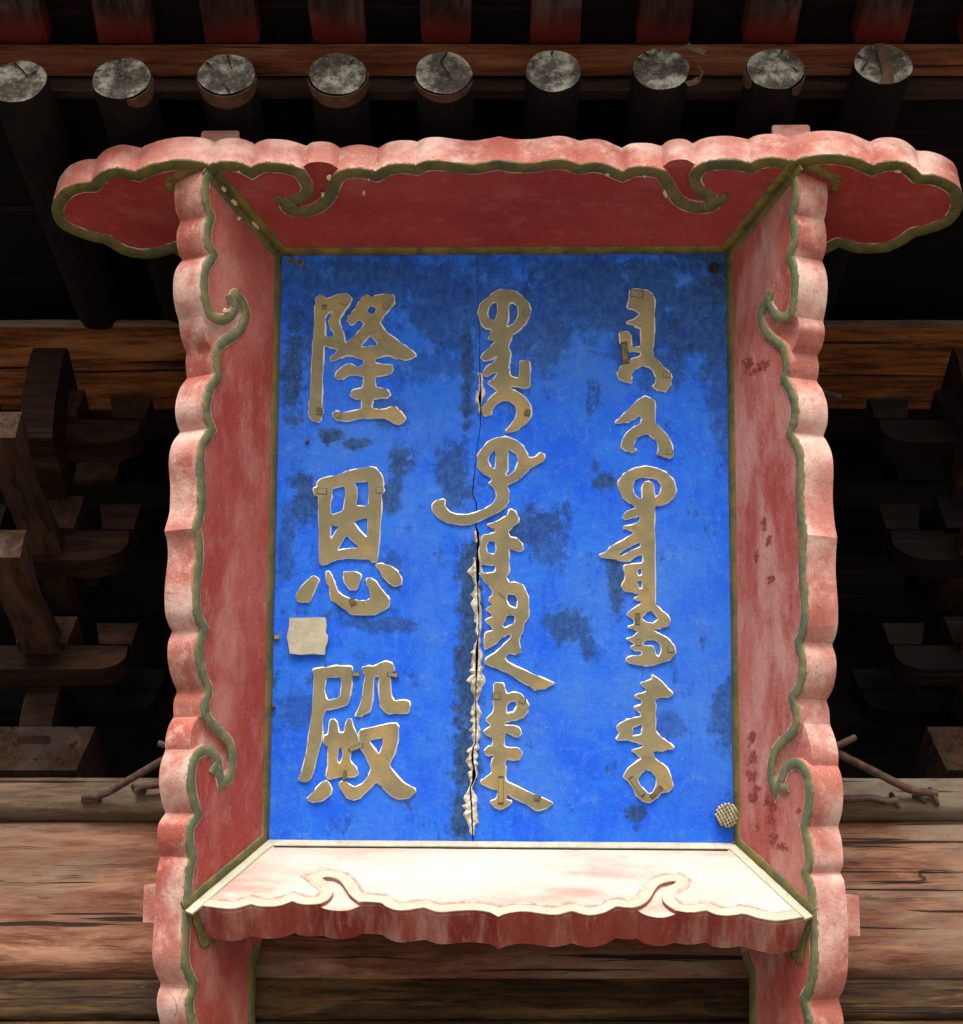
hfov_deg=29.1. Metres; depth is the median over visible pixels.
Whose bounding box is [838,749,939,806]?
iron stay
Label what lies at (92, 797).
iron stay
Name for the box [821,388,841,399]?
iron stay
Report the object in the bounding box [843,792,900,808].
iron stay
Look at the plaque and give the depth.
4.93 m
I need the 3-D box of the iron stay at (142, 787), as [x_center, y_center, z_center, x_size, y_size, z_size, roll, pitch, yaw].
[-0.881,0.771,5.151,0.190,0.044,0.063,0,-40,0]
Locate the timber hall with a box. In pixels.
[0,0,962,1023]
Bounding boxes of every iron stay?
[81,756,162,802]
[131,781,158,793]
[157,740,164,747]
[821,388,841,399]
[836,734,856,748]
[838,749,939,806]
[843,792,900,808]
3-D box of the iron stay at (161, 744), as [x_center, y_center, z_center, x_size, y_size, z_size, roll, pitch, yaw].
[-0.830,0.647,5.070,0.116,0.052,0.017,0,-40,0]
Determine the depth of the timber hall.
5.18 m
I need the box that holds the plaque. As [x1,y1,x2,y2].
[51,125,962,1023]
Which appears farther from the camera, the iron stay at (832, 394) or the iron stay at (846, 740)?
the iron stay at (832, 394)

